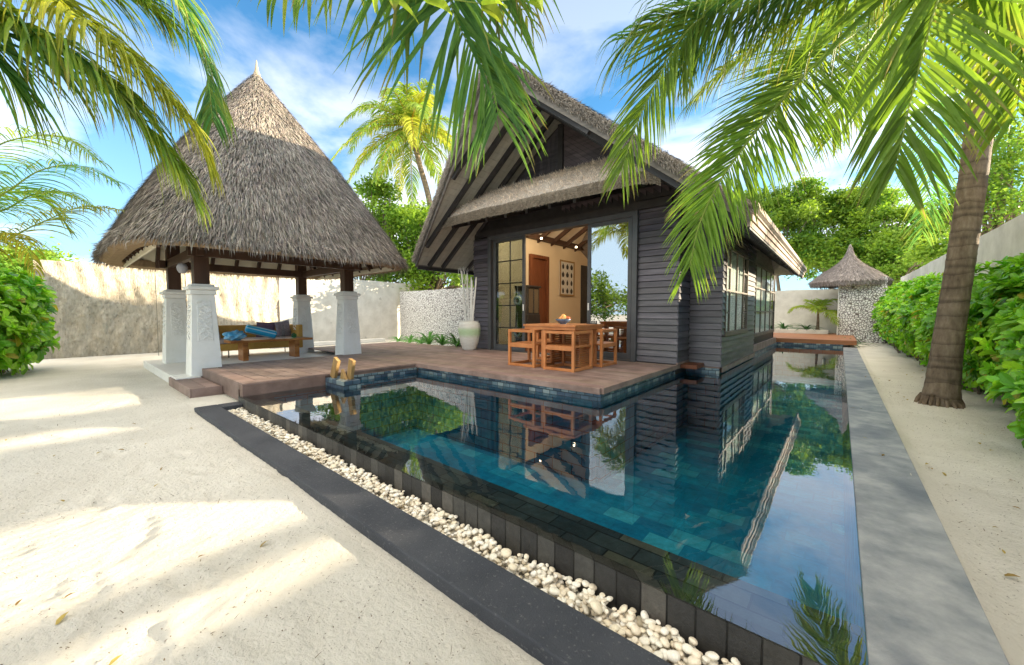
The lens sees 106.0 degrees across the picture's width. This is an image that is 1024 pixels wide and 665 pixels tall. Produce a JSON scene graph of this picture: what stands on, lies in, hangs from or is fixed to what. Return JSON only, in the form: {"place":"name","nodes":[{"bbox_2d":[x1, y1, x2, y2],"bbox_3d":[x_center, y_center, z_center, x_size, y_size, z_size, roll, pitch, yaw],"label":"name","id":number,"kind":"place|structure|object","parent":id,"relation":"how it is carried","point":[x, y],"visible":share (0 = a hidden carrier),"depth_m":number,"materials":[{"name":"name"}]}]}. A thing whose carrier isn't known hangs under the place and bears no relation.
{"place":"outdoors","nodes":[
{"label":"outdoors","id":0,"kind":"place"},
{"bbox_2d":[0,339,1023,664],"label":"ground","id":1,"kind":"structure","parent":0,"point":[124,535],"depth_m":2.02,"materials":[{"name":"sand"}]},
{"bbox_2d":[0,263,60,375],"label":"broadleaf shrub","id":2,"kind":"object","parent":1,"relation":"on","point":[27,327],"visible":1,"depth_m":7.51,"materials":[{"name":"green plant"}]},
{"bbox_2d":[0,235,90,275],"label":"broadleaf tree","id":3,"kind":"object","parent":1,"relation":"on","point":[50,255],"visible":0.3,"depth_m":11.95,"materials":[{"name":"green plant"}]},
{"bbox_2d":[0,124,134,279],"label":"coconut palm","id":4,"kind":"object","parent":1,"relation":"on","point":[41,194],"visible":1,"depth_m":6.28,"materials":[{"name":"green plant"}]},
{"bbox_2d":[0,0,237,230],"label":"coconut palm","id":5,"kind":"object","parent":1,"relation":"on","point":[32,38],"visible":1,"depth_m":3.48,"materials":[{"name":"green plant"}]},
{"bbox_2d":[33,260,279,358],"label":"garden wall","id":6,"kind":"structure","parent":1,"relation":"on","point":[106,311],"depth_m":11.09,"materials":[{"name":"paint"}]},
{"bbox_2d":[169,377,222,397],"bbox_3d":[-4.949,0.824,6.008,1.580,0.137,0.375,2,4,40],"label":"deck step","id":7,"kind":"object","parent":1,"relation":"on","point":[195,387],"visible":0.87,"depth_m":5.63,"materials":[{"name":"brown wood"}]},
{"bbox_2d":[87,60,410,382],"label":"thatched pavilion","id":8,"kind":"structure","parent":1,"relation":"on","point":[290,205],"depth_m":7.05,"materials":[{"name":"plant"}]},
{"bbox_2d":[154,270,158,355],"bbox_3d":[-8.540,-0.482,9.279,0.022,2.080,0.014,2,4,40],"label":"blind cord","id":9,"kind":"object","parent":8,"relation":"hanging from","point":[156,312],"visible":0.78,"depth_m":9.28,"materials":[{"name":"wicker"}]},
{"bbox_2d":[176,263,187,273],"bbox_3d":[-5.422,-1.057,6.346,0.150,0.180,0.150,2,4,40],"label":"outdoor speaker","id":10,"kind":"object","parent":8,"relation":"attached to","point":[182,268],"visible":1,"depth_m":6.30},
{"bbox_2d":[218,324,302,357],"bbox_3d":[-6.573,0.194,9.483,0.830,0.740,2.410,2,4,40],"label":"daybed sofa","id":11,"kind":"object","parent":8,"relation":"on","point":[297,332],"visible":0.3,"depth_m":9.57,"materials":[{"name":"brown wood"}]},
{"bbox_2d":[256,322,274,336],"bbox_3d":[-6.341,-0.059,9.937,0.083,0.420,0.420,3,1,44],"label":"cushion","id":12,"kind":"object","parent":11,"relation":"on","point":[270,325],"visible":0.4,"depth_m":9.91,"materials":[{"name":"purple fabric"}]},
{"bbox_2d":[275,320,290,336],"bbox_3d":[-6.043,-0.092,10.194,0.085,0.430,0.430,1,13,20],"label":"cushion","id":13,"kind":"object","parent":11,"relation":"on","point":[284,330],"visible":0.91,"depth_m":10.15,"materials":[{"name":"fabric"}]},
{"bbox_2d":[224,337,312,360],"bbox_3d":[-5.563,0.368,8.895,0.580,0.450,1.650,2,4,40],"label":"coffee table","id":14,"kind":"object","parent":8,"relation":"on","point":[243,352],"visible":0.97,"depth_m":8.62,"materials":[{"name":"brown wood"}]},
{"bbox_2d":[222,330,246,340],"bbox_3d":[-5.976,0.068,8.373,0.338,0.258,0.436,1,3,19],"label":"crumpled towel","id":15,"kind":"object","parent":14,"relation":"on","point":[235,335],"visible":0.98,"depth_m":8.27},
{"bbox_2d":[245,324,276,338],"bbox_3d":[-5.692,-0.018,8.755,0.600,0.190,0.190,21,-12,-42],"label":"rolled towel","id":16,"kind":"object","parent":14,"relation":"on","point":[260,331],"visible":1,"depth_m":8.68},
{"bbox_2d":[270,338,384,348],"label":"white kerb","id":17,"kind":"structure","parent":1,"relation":"on","point":[320,343],"depth_m":14.63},
{"bbox_2d":[278,278,444,341],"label":"garden wall","id":18,"kind":"structure","parent":1,"relation":"on","point":[378,303],"depth_m":16.52,"materials":[{"name":"paint"}]},
{"bbox_2d":[355,240,412,282],"bbox_3d":[-7.431,-2.528,19.898,6.753,5.534,3.994,1,3,17],"label":"broadleaf tree","id":19,"kind":"object","parent":1,"relation":"on","point":[400,249],"visible":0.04,"depth_m":18.61,"materials":[{"name":"green plant"}]},
{"bbox_2d":[349,168,420,278],"bbox_3d":[-6.598,-4.176,20.327,7.288,8.756,6.406,2,4,40],"label":"broadleaf tree","id":20,"kind":"object","parent":1,"relation":"on","point":[375,194],"visible":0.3,"depth_m":20.26,"materials":[{"name":"green plant"}]},
{"bbox_2d":[331,78,457,206],"bbox_3d":[-5.285,-6.291,20.748,7.063,12.891,7.426,0,3,4],"label":"coconut palm","id":21,"kind":"object","parent":1,"relation":"on","point":[404,116],"visible":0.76,"depth_m":19.89,"materials":[{"name":"green plant"}]},
{"bbox_2d":[237,0,564,183],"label":"coconut palm","id":22,"kind":"object","parent":1,"relation":"on","point":[505,84],"visible":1,"depth_m":2.37,"materials":[{"name":"green plant"}]},
{"bbox_2d":[365,195,474,290],"bbox_3d":[-3.552,-3.275,18.295,8.863,7.169,5.186,2,4,40],"label":"broadleaf tree","id":23,"kind":"object","parent":1,"relation":"on","point":[413,219],"visible":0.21,"depth_m":18.19,"materials":[{"name":"green plant"}]},
{"bbox_2d":[194,402,671,664],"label":"channel kerb","id":24,"kind":"structure","parent":1,"relation":"on","point":[541,626],"depth_m":1.75,"materials":[{"name":"stone"}]},
{"bbox_2d":[400,288,473,345],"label":"coral stone wall","id":25,"kind":"structure","parent":1,"relation":"on","point":[425,312],"depth_m":13.88,"materials":[{"name":"stone"}]},
{"bbox_2d":[201,342,679,399],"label":"wooden deck","id":26,"kind":"structure","parent":1,"relation":"on","point":[258,380],"depth_m":6.33,"materials":[{"name":"brown wood"}]},
{"bbox_2d":[399,331,445,344],"bbox_3d":[-2.548,0.178,12.132,2.013,0.491,1.603,-1,3,-26],"label":"strap leaf plant","id":27,"kind":"object","parent":26,"relation":"on","point":[425,339],"visible":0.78,"depth_m":12.10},
{"bbox_2d":[422,335,456,344],"bbox_3d":[-2.032,0.250,11.757,1.577,0.437,1.359,0,3,8],"label":"strap leaf plant","id":28,"kind":"object","parent":26,"relation":"on","point":[441,339],"visible":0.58,"depth_m":11.62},
{"bbox_2d":[435,333,460,346],"bbox_3d":[-1.487,0.224,11.050,1.541,0.490,1.773,0,3,0],"label":"strap leaf plant","id":29,"kind":"object","parent":26,"relation":"on","point":[455,342],"visible":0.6,"depth_m":10.82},
{"bbox_2d":[458,321,480,349],"bbox_3d":[-1.075,0.070,9.747,0.569,0.730,0.569,2,4,40],"label":"floor vase","id":30,"kind":"object","parent":26,"relation":"on","point":[469,333],"visible":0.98,"depth_m":9.54,"materials":[{"name":"ceramic"}]},
{"bbox_2d":[458,268,467,320],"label":"curly twigs","id":31,"kind":"object","parent":30,"relation":"in","point":[462,297],"visible":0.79,"depth_m":9.91,"materials":[{"name":"white wood"}]},
{"bbox_2d":[461,271,465,320],"bbox_3d":[-1.219,-0.756,9.863,0.047,1.656,0.275,-2,4,-36],"label":"bamboo pole","id":32,"kind":"object","parent":30,"relation":"in","point":[463,292],"visible":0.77,"depth_m":9.87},
{"bbox_2d":[463,266,469,320],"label":"curly twigs","id":33,"kind":"object","parent":30,"relation":"in","point":[466,293],"visible":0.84,"depth_m":9.85,"materials":[{"name":"white wood"}]},
{"bbox_2d":[466,273,469,320],"bbox_3d":[-1.116,-0.725,9.849,0.045,1.594,0.204,-1,3,-26],"label":"bamboo pole","id":34,"kind":"object","parent":30,"relation":"in","point":[468,297],"visible":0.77,"depth_m":9.85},
{"bbox_2d":[471,280,472,320],"bbox_3d":[-1.004,-0.618,9.693,0.051,1.391,0.065,1,3,18],"label":"bamboo pole","id":35,"kind":"object","parent":30,"relation":"in","point":[471,298],"visible":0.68,"depth_m":9.66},
{"bbox_2d":[472,277,476,320],"bbox_3d":[-0.948,-0.641,9.573,0.221,1.455,0.048,2,4,36],"label":"bamboo pole","id":36,"kind":"object","parent":30,"relation":"in","point":[474,299],"visible":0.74,"depth_m":9.54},
{"bbox_2d":[508,328,554,367],"bbox_3d":[0.348,0.257,6.903,0.585,0.640,0.605,2,4,40],"label":"cube armchair","id":37,"kind":"object","parent":26,"relation":"on","point":[529,344],"visible":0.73,"depth_m":6.78,"materials":[{"name":"brown wood"}]},
{"bbox_2d":[536,333,577,361],"bbox_3d":[0.899,0.216,7.720,0.585,0.640,0.605,2,4,40],"label":"cube armchair","id":38,"kind":"object","parent":26,"relation":"on","point":[537,348],"visible":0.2,"depth_m":7.66,"materials":[{"name":"brown wood"}]},
{"bbox_2d":[523,323,603,367],"bbox_3d":[0.900,0.218,6.731,1.040,0.735,0.956,2,4,40],"label":"dining table","id":39,"kind":"object","parent":26,"relation":"on","point":[582,339],"visible":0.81,"depth_m":6.54,"materials":[{"name":"brown wood"}]},
{"bbox_2d":[555,319,570,323],"bbox_3d":[0.880,-0.189,6.626,0.280,0.087,0.280,2,4,40],"label":"fruit bowl","id":40,"kind":"object","parent":39,"relation":"on","point":[562,321],"visible":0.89,"depth_m":6.54,"materials":[{"name":"blue ceramic"}]},
{"bbox_2d":[543,330,592,372],"bbox_3d":[0.930,0.283,6.383,0.585,0.640,0.605,2,4,40],"label":"cube armchair","id":41,"kind":"object","parent":26,"relation":"on","point":[563,346],"visible":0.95,"depth_m":6.30,"materials":[{"name":"brown wood"}]},
{"bbox_2d":[571,329,616,366],"bbox_3d":[1.486,0.254,6.960,0.605,0.640,0.585,2,4,40],"label":"cube armchair","id":42,"kind":"object","parent":26,"relation":"on","point":[602,344],"visible":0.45,"depth_m":6.75,"materials":[{"name":"brown wood"}]},
{"bbox_2d":[228,407,717,664],"bbox_3d":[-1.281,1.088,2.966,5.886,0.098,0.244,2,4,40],"label":"pebble bed","id":43,"kind":"object","parent":1,"relation":"on","point":[407,504],"visible":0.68,"depth_m":2.32,"materials":[{"name":"stone"}]},
{"bbox_2d":[501,548,511,557],"bbox_3d":[-0.030,1.109,1.946,0.055,0.028,0.062,-15,18,-40],"label":"pebble","id":44,"kind":"object","parent":43,"relation":"on","point":[506,552],"visible":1,"depth_m":1.93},
{"bbox_2d":[549,587,559,595],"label":"pebble","id":45,"kind":"object","parent":43,"relation":"on","point":[554,591],"visible":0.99,"depth_m":1.66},
{"bbox_2d":[581,603,589,614],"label":"pebble","id":46,"kind":"object","parent":43,"relation":"on","point":[585,608],"visible":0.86,"depth_m":1.63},
{"bbox_2d":[590,600,602,614],"bbox_3d":[0.347,1.126,1.584,0.054,0.028,0.062,19,12,-17],"label":"pebble","id":47,"kind":"object","parent":43,"relation":"on","point":[596,606],"visible":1,"depth_m":1.57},
{"bbox_2d":[619,604,626,612],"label":"pebble","id":48,"kind":"object","parent":43,"relation":"on","point":[623,608],"visible":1,"depth_m":1.57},
{"bbox_2d":[624,629,634,637],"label":"pebble","id":49,"kind":"object","parent":43,"relation":"on","point":[628,632],"visible":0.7,"depth_m":1.48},
{"bbox_2d":[626,614,633,621],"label":"pebble","id":50,"kind":"object","parent":43,"relation":"on","point":[629,617],"visible":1,"depth_m":1.52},
{"bbox_2d":[631,624,640,635],"bbox_3d":[0.475,1.142,1.482,0.038,0.025,0.044,13,7,16],"label":"pebble","id":51,"kind":"object","parent":43,"relation":"on","point":[635,630],"visible":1,"depth_m":1.47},
{"bbox_2d":[641,610,648,619],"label":"pebble","id":52,"kind":"object","parent":43,"relation":"on","point":[644,614],"visible":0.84,"depth_m":1.54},
{"bbox_2d":[649,635,658,644],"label":"pebble","id":53,"kind":"object","parent":43,"relation":"on","point":[652,638],"visible":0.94,"depth_m":1.43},
{"bbox_2d":[654,625,661,633],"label":"pebble","id":54,"kind":"object","parent":43,"relation":"on","point":[658,629],"visible":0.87,"depth_m":1.48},
{"bbox_2d":[648,622,655,630],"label":"pebble","id":55,"kind":"object","parent":54,"relation":"on","point":[651,626],"visible":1,"depth_m":1.48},
{"bbox_2d":[653,651,663,658],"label":"pebble","id":56,"kind":"object","parent":43,"relation":"on","point":[660,654],"visible":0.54,"depth_m":1.35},
{"bbox_2d":[660,627,668,635],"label":"pebble","id":57,"kind":"object","parent":43,"relation":"on","point":[664,631],"visible":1,"depth_m":1.46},
{"bbox_2d":[660,637,669,647],"bbox_3d":[0.562,1.141,1.421,0.033,0.022,0.038,6,14,-13],"label":"pebble","id":58,"kind":"object","parent":43,"relation":"on","point":[664,641],"visible":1,"depth_m":1.41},
{"bbox_2d":[666,650,679,662],"bbox_3d":[0.569,1.144,1.365,0.050,0.028,0.043,-6,6,20],"label":"pebble","id":59,"kind":"object","parent":43,"relation":"on","point":[673,656],"visible":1,"depth_m":1.35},
{"bbox_2d":[682,643,692,654],"bbox_3d":[0.633,1.135,1.384,0.044,0.021,0.031,5,33,34],"label":"pebble","id":60,"kind":"object","parent":43,"relation":"on","point":[687,648],"visible":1,"depth_m":1.38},
{"bbox_2d":[689,637,697,645],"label":"pebble","id":61,"kind":"object","parent":43,"relation":"on","point":[693,641],"visible":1,"depth_m":1.42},
{"bbox_2d":[691,648,701,658],"bbox_3d":[0.652,1.138,1.367,0.034,0.022,0.039,-4,10,-14],"label":"pebble","id":62,"kind":"object","parent":43,"relation":"on","point":[695,652],"visible":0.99,"depth_m":1.36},
{"bbox_2d":[708,661,717,664],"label":"pebble","id":63,"kind":"object","parent":43,"relation":"on","point":[713,663],"visible":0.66,"depth_m":1.34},
{"bbox_2d":[705,651,718,660],"bbox_3d":[0.705,1.138,1.358,0.035,0.023,0.050,-7,-14,-45],"label":"pebble","id":64,"kind":"object","parent":63,"relation":"on","point":[712,656],"visible":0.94,"depth_m":1.35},
{"bbox_2d":[731,657,740,664],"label":"pebble","id":65,"kind":"object","parent":43,"relation":"on","point":[734,661],"visible":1,"depth_m":1.33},
{"label":"pebble","id":66,"kind":"object","parent":43,"relation":"on","visible":0},
{"bbox_2d":[544,575,553,583],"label":"pebble","id":67,"kind":"object","parent":66,"relation":"on","point":[549,579],"visible":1,"depth_m":1.74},
{"label":"pebble","id":68,"kind":"object","parent":43,"relation":"on","visible":0},
{"bbox_2d":[508,563,516,570],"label":"pebble","id":69,"kind":"object","parent":68,"relation":"on","point":[512,566],"visible":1,"depth_m":1.84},
{"label":"pebble","id":70,"kind":"object","parent":43,"relation":"on","visible":0},
{"bbox_2d":[674,642,682,650],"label":"pebble","id":71,"kind":"object","parent":70,"relation":"on","point":[678,646],"visible":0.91,"depth_m":1.40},
{"bbox_2d":[0,382,1023,664],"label":"sand debris","id":72,"kind":"object","parent":1,"relation":"on","point":[340,546],"visible":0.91,"depth_m":1.96,"materials":[{"name":"sand"}]},
{"bbox_2d":[5,368,1019,664],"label":"fallen leaves","id":73,"kind":"object","parent":1,"relation":"on","point":[263,542],"visible":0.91,"depth_m":1.64,"materials":[{"name":"brown plant"}]},
{"bbox_2d":[273,354,867,664],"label":"pool wall","id":74,"kind":"structure","parent":1,"relation":"on","point":[590,442],"depth_m":5.84,"materials":[{"name":"tile"}]},
{"bbox_2d":[238,397,846,664],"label":"infinity edge","id":75,"kind":"object","parent":74,"relation":"attached to","point":[721,633],"visible":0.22,"depth_m":1.73,"materials":[{"name":"stone"}]},
{"bbox_2d":[325,342,842,401],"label":"pool edge tiles","id":76,"kind":"object","parent":74,"relation":"on","point":[576,394],"visible":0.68,"depth_m":6.21,"materials":[{"name":"tile"}]},
{"bbox_2d":[843,346,1009,664],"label":"pool coping","id":77,"kind":"object","parent":74,"relation":"on","point":[922,605],"visible":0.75,"depth_m":1.65,"materials":[{"name":"stone"}]},
{"bbox_2d":[410,61,806,373],"bbox_3d":[3.188,-2.212,10.836,7.736,5.520,11.209,2,4,40],"label":"pool villa","id":78,"kind":"object","parent":1,"relation":"on","point":[499,225],"visible":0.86,"depth_m":7.80,"materials":[{"name":"wood"}]},
{"bbox_2d":[496,239,521,344],"bbox_3d":[-0.042,-0.928,9.383,0.940,2.700,0.040,2,4,40],"label":"glass door","id":79,"kind":"structure","parent":78,"relation":"in","point":[497,244],"depth_m":9.59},
{"bbox_2d":[493,235,525,350],"bbox_3d":[-0.078,-0.925,9.326,1.000,2.700,0.055,2,4,40],"label":"door frame","id":80,"kind":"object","parent":78,"relation":"in","point":[495,346],"depth_m":9.27,"materials":[{"name":"black wood"}]},
{"bbox_2d":[513,280,521,304],"bbox_3d":[0.135,-0.966,9.388,0.248,0.625,0.070,2,4,40],"label":"shell ring","id":81,"kind":"object","parent":78,"relation":"hanging from","point":[515,298],"visible":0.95,"depth_m":9.38,"materials":[{"name":"white wood"}]},
{"bbox_2d":[513,312,521,337],"bbox_3d":[0.135,-0.187,9.427,0.248,0.625,0.070,2,4,40],"label":"shell ring","id":82,"kind":"object","parent":78,"relation":"hanging from","point":[518,335],"visible":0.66,"depth_m":9.42,"materials":[{"name":"white wood"}]},
{"bbox_2d":[515,285,540,345],"bbox_3d":[0.447,-0.458,10.810,0.470,1.680,0.610,2,4,40],"label":"display cabinet","id":83,"kind":"object","parent":78,"relation":"on","point":[532,305],"visible":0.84,"depth_m":10.64,"materials":[{"name":"wood"}]},
{"bbox_2d":[559,259,574,295],"bbox_3d":[1.797,-1.771,12.644,0.058,1.140,0.870,2,4,40],"label":"framed picture","id":84,"kind":"object","parent":78,"relation":"attached to","point":[566,278],"visible":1,"depth_m":12.61,"materials":[{"name":"wood"}]},
{"bbox_2d":[580,265,586,323],"bbox_3d":[2.657,-1.053,13.715,0.036,2.580,0.800,2,4,40],"label":"inner door leaf","id":85,"kind":"structure","parent":78,"relation":"in","point":[583,311],"depth_m":13.51,"materials":[{"name":"wood"}]},
{"bbox_2d":[587,217,631,359],"bbox_3d":[1.911,-0.841,7.638,0.940,2.700,0.055,2,4,40],"label":"glass door","id":86,"kind":"structure","parent":78,"relation":"in","point":[609,261],"depth_m":7.60,"materials":[{"name":"clear glass"}]},
{"bbox_2d":[723,245,748,336],"bbox_3d":[4.628,-0.805,7.927,0.060,1.680,2.220,2,4,40],"label":"bay window","id":87,"kind":"structure","parent":78,"relation":"in","point":[729,332],"depth_m":7.86,"materials":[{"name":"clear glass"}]},
{"bbox_2d":[753,263,775,336],"bbox_3d":[7.464,-0.920,11.433,0.060,1.960,4.700,2,4,40],"label":"long window","id":88,"kind":"structure","parent":78,"relation":"in","point":[772,285],"depth_m":11.73,"materials":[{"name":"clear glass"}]},
{"bbox_2d":[735,182,845,290],"bbox_3d":[18.536,-5.422,26.924,7.522,10.568,7.342,2,4,40],"label":"broadleaf tree","id":89,"kind":"object","parent":1,"relation":"on","point":[786,214],"visible":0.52,"depth_m":25.30,"materials":[{"name":"green plant"}]},
{"bbox_2d":[595,0,1023,226],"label":"coconut palm","id":90,"kind":"object","parent":1,"relation":"on","point":[999,41],"visible":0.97,"depth_m":2.88,"materials":[{"name":"green plant"}]},
{"bbox_2d":[774,287,887,340],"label":"garden wall","id":91,"kind":"structure","parent":1,"relation":"on","point":[786,301],"depth_m":17.76,"materials":[{"name":"paint"}]},
{"bbox_2d":[660,0,1023,408],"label":"coconut palm","id":92,"kind":"object","parent":1,"relation":"on","point":[942,386],"visible":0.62,"depth_m":3.94,"materials":[{"name":"green plant"}]},
{"bbox_2d":[781,171,903,288],"bbox_3d":[22.212,-5.815,26.922,7.466,11.357,10.751,2,4,40],"label":"broadleaf tree","id":93,"kind":"object","parent":1,"relation":"on","point":[813,188],"visible":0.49,"depth_m":25.39,"materials":[{"name":"green plant"}]},
{"bbox_2d":[807,244,894,343],"bbox_3d":[13.610,-1.594,15.630,2.814,3.910,2.834,2,4,40],"label":"thatched hut","id":94,"kind":"object","parent":1,"relation":"on","point":[854,280],"visible":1,"depth_m":14.89,"materials":[{"name":"grey stone"}]},
{"bbox_2d":[813,176,949,286],"bbox_3d":[21.955,-5.270,22.517,7.133,10.769,13.669,2,4,40],"label":"broadleaf tree","id":95,"kind":"object","parent":1,"relation":"on","point":[887,251],"visible":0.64,"depth_m":22.63,"materials":[{"name":"green plant"}]},
{"bbox_2d":[871,259,999,394],"bbox_3d":[10.843,-0.531,10.393,1.427,2.428,14.708,2,4,40],"label":"hedge","id":96,"kind":"object","parent":1,"relation":"on","point":[904,313],"visible":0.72,"depth_m":7.55,"materials":[{"name":"green plant"}]},
{"bbox_2d":[899,113,1023,244],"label":"broadleaf tree","id":97,"kind":"object","parent":1,"relation":"on","point":[1003,193],"visible":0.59,"depth_m":11.88,"materials":[{"name":"green plant"}]},
{"bbox_2d":[901,213,1023,283],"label":"garden wall","id":98,"kind":"structure","parent":1,"relation":"on","point":[1001,242],"depth_m":6.53,"materials":[{"name":"paint"}]},
{"bbox_2d":[963,253,1023,414],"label":"broadleaf shrub","id":99,"kind":"object","parent":1,"relation":"on","point":[1003,299],"visible":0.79,"depth_m":4.43,"materials":[{"name":"green plant"}]},
{"bbox_2d":[984,360,1023,447],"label":"broadleaf shrub","id":100,"kind":"object","parent":1,"relation":"on","point":[1012,384],"visible":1,"depth_m":3.21,"materials":[{"name":"green plant"}]},
{"bbox_2d":[0,0,1023,290],"label":"sky","id":101,"kind":"structure","parent":0,"point":[299,69],"materials":[{"name":"blue"}]},
{"bbox_2d":[380,377,845,620],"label":"pool floor","id":102,"kind":"structure","parent":0,"point":[751,490],"depth_m":4.69,"materials":[{"name":"tile"}]},
{"bbox_2d":[325,376,360,431],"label":"stone plinth","id":103,"kind":"structure","parent":102,"relation":"on","point":[343,401],"depth_m":5.64,"materials":[{"name":"tile"}]},
{"bbox_2d":[330,357,355,379],"bbox_3d":[-2.534,0.542,5.758,0.533,0.348,0.122,1,3,23],"label":"wooden stand","id":104,"kind":"object","parent":103,"relation":"on","point":[336,365],"visible":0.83,"depth_m":5.72,"materials":[{"name":"wood"}]},
{"bbox_2d":[253,398,864,664],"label":"pool ledge","id":105,"kind":"object","parent":102,"relation":"on","point":[838,639],"visible":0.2,"depth_m":1.85,"materials":[{"name":"stone"}]},
{"bbox_2d":[686,345,845,383],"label":"water","id":106,"kind":"structure","parent":0,"point":[821,364],"depth_m":8.22,"materials":[{"name":"liquid"}]},
{"bbox_2d":[773,333,856,344],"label":"platform","id":107,"kind":"structure","parent":0,"point":[832,338],"depth_m":13.12,"materials":[{"name":"brown wood"}]},
{"bbox_2d":[773,329,828,333],"bbox_3d":[12.329,-0.091,17.426,3.050,0.170,1.700,2,4,40],"label":"stone planter","id":108,"kind":"object","parent":107,"relation":"on","point":[809,331],"visible":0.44,"depth_m":16.39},
{"bbox_2d":[774,322,798,328],"bbox_3d":[12.241,-0.258,17.207,1.545,0.445,1.557,2,4,40],"label":"spiky plant","id":109,"kind":"object","parent":108,"relation":"in","point":[781,325],"visible":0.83,"depth_m":17.17,"materials":[{"name":"green plant"}]},
{"bbox_2d":[791,323,823,331],"bbox_3d":[12.657,-0.225,16.601,1.373,0.356,1.355,2,4,40],"label":"spiky plant","id":110,"kind":"object","parent":108,"relation":"in","point":[807,327],"visible":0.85,"depth_m":16.57,"materials":[{"name":"green plant"}]},
{"bbox_2d":[786,298,840,329],"bbox_3d":[12.929,-0.760,16.079,2.400,1.385,2.121,1,3,27],"label":"coconut palm","id":111,"kind":"object","parent":108,"relation":"on","point":[819,307],"visible":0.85,"depth_m":16.17,"materials":[{"name":"green plant"}]},
{"label":"pebble","id":112,"kind":"object","parent":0,"visible":0},
{"bbox_2d":[670,628,678,635],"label":"pebble","id":113,"kind":"object","parent":112,"relation":"on","point":[674,631],"visible":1,"depth_m":1.46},
{"label":"pebble","id":114,"kind":"object","parent":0,"visible":0},
{"bbox_2d":[687,655,701,664],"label":"pebble","id":115,"kind":"object","parent":114,"relation":"on","point":[693,660],"visible":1,"depth_m":1.34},
{"label":"pebble","id":116,"kind":"object","parent":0,"visible":0},
{"bbox_2d":[639,636,649,645],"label":"pebble","id":117,"kind":"object","parent":116,"relation":"on","point":[644,640],"visible":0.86,"depth_m":1.43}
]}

